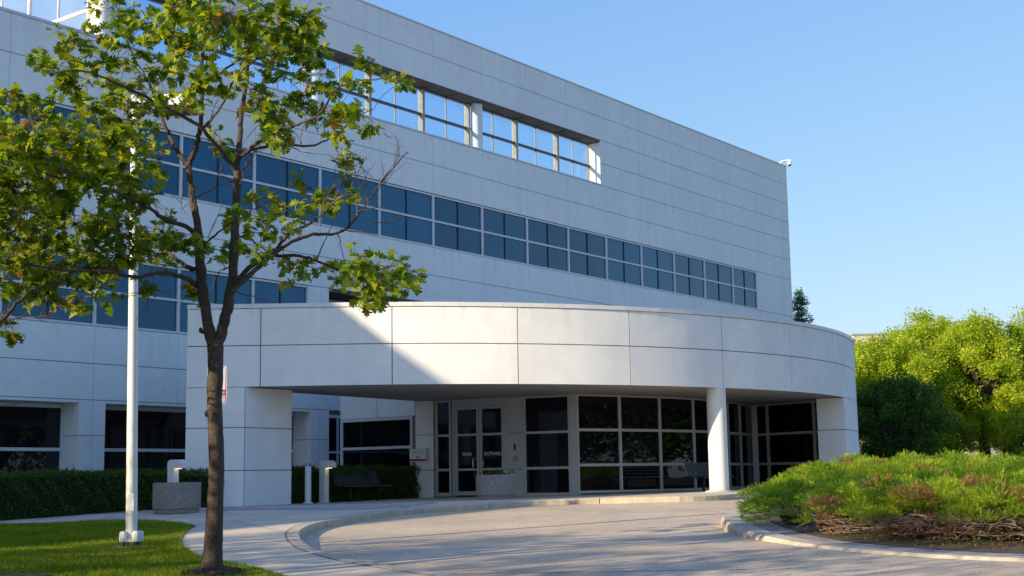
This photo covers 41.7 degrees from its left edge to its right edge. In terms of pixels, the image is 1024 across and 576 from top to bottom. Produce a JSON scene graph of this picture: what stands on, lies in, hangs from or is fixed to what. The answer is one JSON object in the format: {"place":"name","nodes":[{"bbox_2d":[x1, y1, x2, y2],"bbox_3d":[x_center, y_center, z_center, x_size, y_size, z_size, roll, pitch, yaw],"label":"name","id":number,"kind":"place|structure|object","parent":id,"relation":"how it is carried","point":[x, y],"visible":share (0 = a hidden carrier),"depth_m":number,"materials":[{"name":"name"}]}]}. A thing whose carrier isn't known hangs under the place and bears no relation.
{"place":"outdoors","nodes":[
{"label":"outdoors","id":0,"kind":"place"},
{"bbox_2d":[0,518,287,575],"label":"lawn","id":1,"kind":"structure","parent":0,"point":[115,555],"depth_m":19.66,"materials":[{"name":"plant"}]},
{"bbox_2d":[0,573,54,575],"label":"mulch bed","id":2,"kind":"object","parent":1,"relation":"on","point":[23,574],"visible":1,"depth_m":15.64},
{"bbox_2d":[0,82,79,348],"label":"oak tree","id":3,"kind":"object","parent":1,"relation":"on","point":[22,143],"visible":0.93,"depth_m":15.26,"materials":[{"name":"green plant"}]},
{"bbox_2d":[114,94,198,547],"bbox_3d":[-5.821,0.489,21.994,1.236,7.496,0.600,-1,-8,0],"label":"lamp post","id":4,"kind":"object","parent":1,"relation":"on","point":[131,533],"visible":0.65,"depth_m":21.72,"materials":[{"name":"white metal"}]},
{"bbox_2d":[180,565,245,575],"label":"mulch bed","id":5,"kind":"object","parent":1,"relation":"on","point":[219,571],"visible":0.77,"depth_m":16.66,"materials":[{"name":"wood"}]},
{"bbox_2d":[4,0,426,567],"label":"oak tree","id":6,"kind":"object","parent":1,"relation":"on","point":[81,159],"visible":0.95,"depth_m":17.04,"materials":[{"name":"green plant"}]},
{"bbox_2d":[0,487,756,575],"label":"pavement","id":7,"kind":"structure","parent":0,"point":[266,547],"depth_m":26.29,"materials":[{"name":"concrete"}]},
{"bbox_2d":[152,482,200,513],"bbox_3d":[-7.951,4.974,31.907,1.120,0.720,1.120,-1,-8,0],"label":"planter","id":8,"kind":"object","parent":7,"relation":"on","point":[175,497],"visible":1,"depth_m":31.44,"materials":[{"name":"concrete"}]},
{"bbox_2d":[207,366,226,404],"bbox_3d":[-6.326,3.354,28.756,0.414,3.380,0.077,1,-8,-14],"label":"parking sign","id":9,"kind":"object","parent":7,"relation":"on","point":[224,395],"visible":0.06,"depth_m":28.93,"materials":[{"name":"metal"}]},
{"bbox_2d":[80,502,431,514],"bbox_3d":[-8.052,5.645,34.071,11.982,0.238,7.318,1,-8,-10],"label":"paver strip","id":10,"kind":"object","parent":7,"relation":"on","point":[312,506],"visible":0.57,"depth_m":32.87,"materials":[{"name":"concrete"}]},
{"bbox_2d":[167,460,186,481],"bbox_3d":[-8.292,4.840,33.218,0.497,1.190,0.278,-6,-9,30],"label":"bollard light","id":11,"kind":"object","parent":10,"relation":"on","point":[173,466],"visible":0.39,"depth_m":33.21,"materials":[{"name":"white metal"}]},
{"bbox_2d":[303,462,312,503],"bbox_3d":[-5.691,5.431,37.522,0.280,1.160,0.280,-1,-8,0],"label":"ashtray bollard","id":12,"kind":"object","parent":10,"relation":"on","point":[308,483],"visible":1,"depth_m":37.44,"materials":[{"name":"white metal"}]},
{"bbox_2d":[317,460,335,502],"bbox_3d":[-5.247,5.490,38.169,0.497,1.190,0.278,-6,-9,30],"label":"bollard light","id":13,"kind":"object","parent":7,"relation":"on","point":[325,466],"visible":1,"depth_m":38.14,"materials":[{"name":"white metal"}]},
{"bbox_2d":[291,463,420,499],"bbox_3d":[-5.088,6.082,41.657,1.488,1.355,5.516,-7,-10,37],"label":"hedge","id":14,"kind":"object","parent":7,"relation":"on","point":[402,480],"visible":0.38,"depth_m":42.53,"materials":[{"name":"green plant"}]},
{"bbox_2d":[331,470,391,501],"bbox_3d":[-4.423,5.807,39.459,0.721,0.957,1.900,-7,-10,37],"label":"park bench","id":15,"kind":"object","parent":7,"relation":"on","point":[349,483],"visible":0.95,"depth_m":39.55,"materials":[{"name":"black plastic"}]},
{"bbox_2d":[476,474,515,499],"bbox_3d":[-0.444,5.371,36.286,1.070,0.660,1.070,-1,-8,0],"label":"planter","id":16,"kind":"object","parent":7,"relation":"on","point":[495,487],"visible":0.95,"depth_m":35.83,"materials":[{"name":"concrete"}]},
{"bbox_2d":[474,466,514,476],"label":"flowering plant","id":17,"kind":"object","parent":16,"relation":"in","point":[494,473],"visible":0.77,"depth_m":36.19,"materials":[{"name":"green plant"}]},
{"bbox_2d":[185,302,858,506],"bbox_3d":[3.764,4.747,46.896,14.764,5.915,31.171,-5,-9,26],"label":"entrance canopy","id":18,"kind":"object","parent":7,"relation":"on","point":[276,356],"visible":0.89,"depth_m":36.88,"materials":[{"name":"white metal"}]},
{"bbox_2d":[340,394,818,497],"bbox_3d":[3.160,4.564,46.913,14.695,5.300,10.758,6,-11,-41],"label":"entrance vestibule","id":19,"kind":"object","parent":7,"relation":"on","point":[574,444],"visible":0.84,"depth_m":43.42,"materials":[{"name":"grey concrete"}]},
{"bbox_2d":[340,416,411,470],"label":"window","id":20,"kind":"structure","parent":19,"relation":"in","point":[388,440],"depth_m":44.96,"materials":[{"name":"black glass"}]},
{"bbox_2d":[410,449,428,461],"bbox_3d":[-2.997,5.381,43.257,0.600,0.415,0.400,-3,-8,14],"label":"sign","id":21,"kind":"object","parent":19,"relation":"attached to","point":[419,455],"visible":1,"depth_m":43.11,"materials":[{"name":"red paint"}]},
{"bbox_2d":[455,406,479,495],"bbox_3d":[-1.452,5.232,43.181,0.888,2.820,0.216,-5,-9,28],"label":"door","id":22,"kind":"structure","parent":19,"relation":"in","point":[467,456],"depth_m":43.24,"materials":[{"name":"black glass"}]},
{"bbox_2d":[479,405,503,474],"bbox_3d":[-0.652,5.160,42.758,0.888,2.820,0.216,-5,-9,28],"label":"door","id":23,"kind":"structure","parent":19,"relation":"in","point":[491,439],"depth_m":42.87,"materials":[{"name":"black glass"}]},
{"bbox_2d":[523,394,570,495],"bbox_3d":[1.103,4.901,41.887,1.604,3.094,0.100,-5,-9,28],"label":"window","id":24,"kind":"structure","parent":19,"relation":"in","point":[545,418],"depth_m":41.90,"materials":[{"name":"black glass"}]},
{"bbox_2d":[576,394,621,492],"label":"window","id":25,"kind":"structure","parent":19,"relation":"in","point":[598,416],"depth_m":41.86,"materials":[{"name":"black glass"}]},
{"bbox_2d":[619,395,661,491],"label":"window","id":26,"kind":"structure","parent":19,"relation":"in","point":[640,430],"depth_m":42.86,"materials":[{"name":"black glass"}]},
{"bbox_2d":[660,397,695,490],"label":"window","id":27,"kind":"structure","parent":19,"relation":"in","point":[676,413],"depth_m":44.00,"materials":[{"name":"black glass"}]},
{"bbox_2d":[693,398,709,489],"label":"window","id":28,"kind":"structure","parent":19,"relation":"in","point":[700,405],"depth_m":45.07,"materials":[{"name":"black glass"}]},
{"bbox_2d":[726,401,730,488],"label":"window","id":29,"kind":"structure","parent":19,"relation":"in","point":[727,413],"depth_m":46.85,"materials":[{"name":"black glass"}]},
{"bbox_2d":[728,401,743,488],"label":"window","id":30,"kind":"structure","parent":19,"relation":"in","point":[736,463],"depth_m":47.70,"materials":[{"name":"black glass"}]},
{"bbox_2d":[740,403,753,487],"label":"window","id":31,"kind":"structure","parent":19,"relation":"in","point":[746,431],"depth_m":49.10,"materials":[{"name":"black glass"}]},
{"bbox_2d":[756,404,768,486],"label":"window","id":32,"kind":"structure","parent":19,"relation":"in","point":[761,409],"depth_m":49.63,"materials":[{"name":"black glass"}]},
{"bbox_2d":[766,401,814,482],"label":"window","id":33,"kind":"structure","parent":19,"relation":"in","point":[790,426],"depth_m":48.52,"materials":[{"name":"black glass"}]},
{"bbox_2d":[813,401,818,463],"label":"window","id":34,"kind":"structure","parent":19,"relation":"in","point":[816,430],"depth_m":47.42,"materials":[{"name":"black glass"}]},
{"bbox_2d":[684,462,733,490],"bbox_3d":[6.228,5.967,42.442,0.721,0.957,1.900,-7,-10,37],"label":"park bench","id":35,"kind":"object","parent":7,"relation":"on","point":[696,473],"visible":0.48,"depth_m":42.23,"materials":[{"name":"black plastic"}]},
{"bbox_2d":[113,0,1023,334],"label":"sky","id":36,"kind":"structure","parent":0,"point":[899,124],"materials":[{"name":"blue"}]},
{"bbox_2d":[301,498,1023,575],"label":"road","id":37,"kind":"structure","parent":0,"point":[696,544],"depth_m":19.90,"materials":[{"name":"concrete"}]},
{"bbox_2d":[287,494,752,575],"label":"kerb","id":38,"kind":"structure","parent":37,"relation":"on","point":[295,534],"depth_m":31.66,"materials":[{"name":"concrete"}]},
{"bbox_2d":[284,499,544,575],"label":"kerb joint","id":39,"kind":"object","parent":38,"relation":"on","point":[285,534],"visible":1,"depth_m":20.02,"materials":[{"name":"concrete"}]},
{"bbox_2d":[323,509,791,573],"bbox_3d":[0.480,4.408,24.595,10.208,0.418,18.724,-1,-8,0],"label":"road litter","id":40,"kind":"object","parent":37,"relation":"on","point":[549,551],"visible":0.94,"depth_m":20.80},
{"bbox_2d":[462,553,789,574],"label":"road crack","id":41,"kind":"object","parent":37,"relation":"on","point":[601,571],"visible":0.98,"depth_m":16.13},
{"bbox_2d":[721,507,1023,561],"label":"island kerb","id":42,"kind":"structure","parent":37,"relation":"on","point":[732,523],"depth_m":18.77,"materials":[{"name":"concrete"}]},
{"bbox_2d":[741,510,1023,555],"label":"island pavers","id":43,"kind":"object","parent":37,"relation":"on","point":[769,526],"visible":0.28,"depth_m":19.23,"materials":[{"name":"concrete"}]},
{"bbox_2d":[764,506,1023,553],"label":"island soil","id":44,"kind":"structure","parent":0,"point":[811,528],"depth_m":18.93,"materials":[{"name":"soil"}]},
{"bbox_2d":[733,481,812,510],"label":"juniper shrub","id":45,"kind":"object","parent":44,"relation":"on","point":[749,492],"visible":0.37,"depth_m":25.57,"materials":[{"name":"green plant"}]},
{"bbox_2d":[736,475,838,523],"bbox_3d":[4.816,3.646,23.054,2.057,0.864,1.935,-5,-9,25],"label":"juniper shrub","id":46,"kind":"object","parent":44,"relation":"on","point":[788,491],"visible":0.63,"depth_m":22.87,"materials":[{"name":"green plant"}]},
{"bbox_2d":[764,470,831,501],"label":"juniper shrub","id":47,"kind":"object","parent":44,"relation":"on","point":[782,478],"visible":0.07,"depth_m":27.63,"materials":[{"name":"plant"}]},
{"bbox_2d":[781,457,857,478],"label":"juniper shrub","id":48,"kind":"object","parent":44,"relation":"on","point":[813,466],"visible":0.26,"depth_m":30.64,"materials":[{"name":"plant"}]},
{"bbox_2d":[789,465,867,509],"bbox_3d":[6.253,3.844,25.534,2.187,0.968,2.677,-4,-9,22],"label":"juniper shrub","id":49,"kind":"object","parent":44,"relation":"on","point":[833,478],"visible":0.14,"depth_m":25.46,"materials":[{"name":"plant"}]},
{"bbox_2d":[767,480,893,530],"bbox_3d":[5.190,3.402,21.064,2.113,0.811,2.470,2,-8,-17],"label":"juniper shrub","id":50,"kind":"object","parent":44,"relation":"on","point":[848,487],"visible":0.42,"depth_m":20.88,"materials":[{"name":"green plant"}]},
{"bbox_2d":[800,451,897,478],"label":"juniper shrub","id":51,"kind":"object","parent":44,"relation":"on","point":[847,460],"visible":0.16,"depth_m":39.18,"materials":[{"name":"plant"}]},
{"bbox_2d":[813,456,907,495],"bbox_3d":[8.057,4.204,29.963,2.966,0.954,2.839,-1,-8,0],"label":"juniper shrub","id":52,"kind":"object","parent":44,"relation":"on","point":[865,460],"visible":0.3,"depth_m":29.98,"materials":[{"name":"plant"}]},
{"bbox_2d":[833,467,930,510],"bbox_3d":[6.795,3.729,24.504,2.560,0.962,2.348,3,-9,-27],"label":"juniper shrub","id":53,"kind":"object","parent":44,"relation":"on","point":[860,475],"visible":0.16,"depth_m":24.27,"materials":[{"name":"plant"}]},
{"bbox_2d":[846,449,934,474],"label":"juniper shrub","id":54,"kind":"object","parent":44,"relation":"on","point":[911,456],"visible":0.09,"depth_m":38.40,"materials":[{"name":"plant"}]},
{"bbox_2d":[804,471,983,536],"bbox_3d":[5.712,3.228,20.209,2.581,0.981,2.522,-1,-8,0],"label":"juniper shrub","id":55,"kind":"object","parent":44,"relation":"on","point":[881,488],"visible":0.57,"depth_m":20.00,"materials":[{"name":"green plant"}]},
{"bbox_2d":[814,532,1020,549],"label":"dead needles","id":56,"kind":"object","parent":44,"relation":"on","point":[932,539],"visible":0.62,"depth_m":18.32,"materials":[{"name":"plant"}]},
{"bbox_2d":[814,530,1021,547],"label":"ground weeds","id":57,"kind":"object","parent":44,"relation":"on","point":[900,539],"visible":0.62,"depth_m":18.50,"materials":[{"name":"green plant"}]},
{"bbox_2d":[869,457,969,491],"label":"juniper shrub","id":58,"kind":"object","parent":44,"relation":"on","point":[921,465],"visible":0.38,"depth_m":28.98,"materials":[{"name":"plant"}]},
{"bbox_2d":[877,466,986,510],"bbox_3d":[7.611,3.619,23.867,2.253,0.948,2.600,-4,-8,19],"label":"juniper shrub","id":59,"kind":"object","parent":44,"relation":"on","point":[923,474],"visible":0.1,"depth_m":23.60,"materials":[{"name":"plant"}]},
{"bbox_2d":[856,472,1023,539],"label":"juniper shrub","id":60,"kind":"object","parent":44,"relation":"on","point":[927,495],"visible":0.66,"depth_m":19.16,"materials":[{"name":"green plant"}]},
{"bbox_2d":[903,448,1006,474],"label":"juniper shrub","id":61,"kind":"object","parent":44,"relation":"on","point":[950,456],"visible":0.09,"depth_m":35.13,"materials":[{"name":"plant"}]},
{"bbox_2d":[914,453,1022,487],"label":"juniper shrub","id":62,"kind":"object","parent":44,"relation":"on","point":[975,466],"visible":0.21,"depth_m":28.12,"materials":[{"name":"plant"}]},
{"bbox_2d":[923,478,1023,541],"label":"juniper shrub","id":63,"kind":"object","parent":44,"relation":"on","point":[990,495],"visible":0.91,"depth_m":18.45,"materials":[{"name":"green plant"}]},
{"bbox_2d":[934,464,1023,515],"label":"juniper shrub","id":64,"kind":"object","parent":44,"relation":"on","point":[1012,476],"visible":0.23,"depth_m":22.97,"materials":[{"name":"plant"}]},
{"bbox_2d":[944,450,1023,474],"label":"juniper shrub","id":65,"kind":"object","parent":44,"relation":"on","point":[1004,459],"visible":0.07,"depth_m":32.51,"materials":[{"name":"plant"}]},
{"bbox_2d":[962,455,1023,491],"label":"juniper shrub","id":66,"kind":"object","parent":44,"relation":"on","point":[1021,466],"visible":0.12,"depth_m":27.71,"materials":[{"name":"plant"}]},
{"bbox_3d":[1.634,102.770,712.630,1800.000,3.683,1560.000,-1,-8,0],"label":"ground","id":67,"kind":"structure","parent":0,"visible":0},
{"bbox_2d":[0,465,368,520],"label":"hedge","id":68,"kind":"object","parent":67,"relation":"on","point":[40,493],"visible":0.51,"depth_m":32.51,"materials":[{"name":"green plant"}]},
{"bbox_2d":[0,0,792,475],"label":"office building","id":69,"kind":"structure","parent":67,"relation":"on","point":[652,210],"depth_m":53.24,"materials":[{"name":"white metal"}]},
{"bbox_2d":[0,0,30,14],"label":"screen window","id":70,"kind":"structure","parent":69,"relation":"in","point":[24,6],"depth_m":45.27,"materials":[{"name":"white metal"}]},
{"bbox_2d":[0,402,63,472],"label":"window","id":71,"kind":"structure","parent":69,"relation":"in","point":[31,434],"depth_m":39.70,"materials":[{"name":"black glass"}]},
{"bbox_2d":[0,244,95,325],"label":"window","id":72,"kind":"structure","parent":69,"relation":"in","point":[60,316],"depth_m":40.01,"materials":[{"name":"blue glass"}]},
{"bbox_2d":[7,92,99,176],"bbox_3d":[-13.799,-4.484,40.463,0.130,2.170,3.180,-7,-10,37],"label":"window","id":73,"kind":"structure","parent":69,"relation":"in","point":[64,110],"depth_m":40.69,"materials":[{"name":"blue glass"}]},
{"bbox_2d":[30,0,87,30],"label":"screen window","id":74,"kind":"structure","parent":69,"relation":"in","point":[70,13],"depth_m":43.63,"materials":[{"name":"glass"}]},
{"bbox_2d":[87,0,162,45],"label":"screen window","id":75,"kind":"structure","parent":69,"relation":"in","point":[155,1],"depth_m":43.91,"materials":[{"name":"white metal"}]},
{"bbox_2d":[94,258,178,333],"bbox_3d":[-11.805,0.250,42.352,0.130,2.160,3.180,-7,-10,37],"label":"window","id":76,"kind":"structure","parent":69,"relation":"in","point":[163,317],"depth_m":42.70,"materials":[{"name":"blue glass"}]},
{"bbox_2d":[101,120,181,198],"bbox_3d":[-11.875,-4.160,42.974,0.130,2.170,3.180,-7,-10,37],"label":"window","id":77,"kind":"structure","parent":69,"relation":"in","point":[171,163],"depth_m":43.79,"materials":[{"name":"blue glass"}]},
{"bbox_2d":[104,406,295,475],"bbox_3d":[-10.384,5.476,44.617,0.130,2.880,8.600,-7,-10,37],"label":"window","id":78,"kind":"structure","parent":69,"relation":"in","point":[161,431],"depth_m":43.10,"materials":[{"name":"black glass"}]},
{"bbox_2d":[168,6,242,68],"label":"screen window","id":79,"kind":"structure","parent":69,"relation":"in","point":[225,54],"depth_m":46.77,"materials":[{"name":"white metal"}]},
{"bbox_2d":[178,268,253,334],"bbox_3d":[-9.880,0.574,44.862,0.130,2.160,3.180,-7,-10,37],"label":"window","id":80,"kind":"structure","parent":69,"relation":"in","point":[217,292],"depth_m":44.81,"materials":[{"name":"blue glass"}]},
{"bbox_2d":[181,134,254,212],"bbox_3d":[-9.950,-3.837,45.484,0.130,2.170,3.180,-7,-10,37],"label":"window","id":81,"kind":"structure","parent":69,"relation":"in","point":[204,177],"depth_m":45.28,"materials":[{"name":"blue glass"}]},
{"bbox_2d":[241,34,294,88],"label":"screen window","id":82,"kind":"structure","parent":69,"relation":"in","point":[254,63],"depth_m":48.39,"materials":[{"name":"white metal"}]},
{"bbox_2d":[253,278,307,303],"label":"window","id":83,"kind":"structure","parent":69,"relation":"in","point":[268,290],"depth_m":47.08,"materials":[{"name":"blue glass"}]},
{"bbox_2d":[254,152,319,224],"bbox_3d":[-8.025,-3.514,47.995,0.130,2.170,3.180,-7,-10,37],"label":"window","id":84,"kind":"structure","parent":69,"relation":"in","point":[270,171],"depth_m":47.89,"materials":[{"name":"blue glass"}]},
{"bbox_2d":[329,415,339,465],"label":"window","id":85,"kind":"structure","parent":69,"relation":"in","point":[334,421],"depth_m":50.73,"materials":[{"name":"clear glass"}]},
{"bbox_2d":[302,58,367,100],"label":"screen window","id":86,"kind":"structure","parent":69,"relation":"in","point":[336,61],"depth_m":51.61,"materials":[{"name":"white metal"}]},
{"bbox_2d":[320,167,379,236],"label":"window","id":87,"kind":"structure","parent":69,"relation":"in","point":[327,176],"depth_m":50.68,"materials":[{"name":"blue glass"}]},
{"bbox_2d":[365,72,420,122],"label":"screen window","id":88,"kind":"structure","parent":69,"relation":"in","point":[368,101],"depth_m":53.38,"materials":[{"name":"white metal"}]},
{"bbox_2d":[380,182,433,246],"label":"window","id":89,"kind":"structure","parent":69,"relation":"in","point":[417,206],"depth_m":53.05,"materials":[{"name":"blue glass"}]},
{"bbox_2d":[418,89,470,137],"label":"screen window","id":90,"kind":"structure","parent":69,"relation":"in","point":[421,93],"depth_m":55.60,"materials":[{"name":"white metal"}]},
{"bbox_2d":[433,194,482,256],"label":"window","id":91,"kind":"structure","parent":69,"relation":"in","point":[458,225],"depth_m":55.52,"materials":[{"name":"blue glass"}]},
{"bbox_2d":[464,104,514,151],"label":"screen window","id":92,"kind":"structure","parent":69,"relation":"in","point":[466,107],"depth_m":57.95,"materials":[{"name":"white metal"}]},
{"bbox_2d":[482,206,527,265],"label":"window","id":93,"kind":"structure","parent":69,"relation":"in","point":[505,238],"depth_m":58.05,"materials":[{"name":"blue glass"}]},
{"bbox_2d":[512,120,555,164],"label":"screen window","id":94,"kind":"structure","parent":69,"relation":"in","point":[515,122],"depth_m":60.71,"materials":[{"name":"white metal"}]},
{"bbox_2d":[527,217,568,273],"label":"window","id":95,"kind":"structure","parent":69,"relation":"in","point":[548,243],"depth_m":60.55,"materials":[{"name":"blue glass"}]},
{"bbox_2d":[553,134,589,175],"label":"screen window","id":96,"kind":"structure","parent":69,"relation":"in","point":[555,136],"depth_m":62.88,"materials":[{"name":"white metal"}]},
{"bbox_2d":[568,227,606,280],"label":"window","id":97,"kind":"structure","parent":69,"relation":"in","point":[587,250],"depth_m":63.07,"materials":[{"name":"blue glass"}]},
{"bbox_2d":[606,236,642,287],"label":"window","id":98,"kind":"structure","parent":69,"relation":"in","point":[624,258],"depth_m":65.58,"materials":[{"name":"blue glass"}]},
{"bbox_2d":[641,244,674,293],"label":"window","id":99,"kind":"structure","parent":69,"relation":"in","point":[658,267],"depth_m":68.10,"materials":[{"name":"blue glass"}]},
{"bbox_2d":[674,252,705,299],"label":"window","id":100,"kind":"structure","parent":69,"relation":"in","point":[689,270],"depth_m":70.62,"materials":[{"name":"blue glass"}]},
{"bbox_2d":[704,260,733,304],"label":"window","id":101,"kind":"structure","parent":69,"relation":"in","point":[719,288],"depth_m":73.13,"materials":[{"name":"blue glass"}]},
{"bbox_2d":[733,267,757,309],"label":"window","id":102,"kind":"structure","parent":69,"relation":"in","point":[744,281],"depth_m":75.52,"materials":[{"name":"blue glass"}]},
{"bbox_2d":[792,287,867,444],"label":"spruce tree","id":103,"kind":"object","parent":67,"relation":"on","point":[800,302],"visible":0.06,"depth_m":86.47,"materials":[{"name":"green plant"}]},
{"bbox_2d":[856,374,959,461],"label":"dark shrub","id":104,"kind":"object","parent":67,"relation":"on","point":[922,431],"visible":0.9,"depth_m":72.91,"materials":[{"name":"green plant"}]},
{"bbox_2d":[853,330,967,455],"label":"locust tree","id":105,"kind":"object","parent":67,"relation":"on","point":[871,365],"visible":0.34,"depth_m":97.47,"materials":[{"name":"green plant"}]},
{"bbox_2d":[849,333,1010,455],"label":"building","id":106,"kind":"structure","parent":67,"relation":"on","point":[861,335],"depth_m":148.09,"materials":[{"name":"beige concrete"}]},
{"bbox_2d":[880,306,986,436],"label":"locust tree","id":107,"kind":"object","parent":67,"relation":"on","point":[925,332],"visible":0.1,"depth_m":104.56,"materials":[{"name":"green plant"}]},
{"bbox_2d":[904,385,983,457],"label":"shrub","id":108,"kind":"object","parent":67,"relation":"on","point":[966,440],"visible":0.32,"depth_m":97.15,"materials":[{"name":"green plant"}]},
{"bbox_2d":[925,308,1023,458],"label":"locust tree","id":109,"kind":"object","parent":67,"relation":"on","point":[968,349],"visible":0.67,"depth_m":99.25,"materials":[{"name":"green plant"}]},
{"bbox_2d":[981,379,1023,457],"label":"shrub","id":110,"kind":"object","parent":67,"relation":"on","point":[1015,446],"visible":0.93,"depth_m":96.51,"materials":[{"name":"green plant"}]},
{"bbox_2d":[982,305,1023,454],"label":"locust tree","id":111,"kind":"object","parent":67,"relation":"on","point":[1019,316],"visible":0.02,"depth_m":105.49,"materials":[{"name":"green plant"}]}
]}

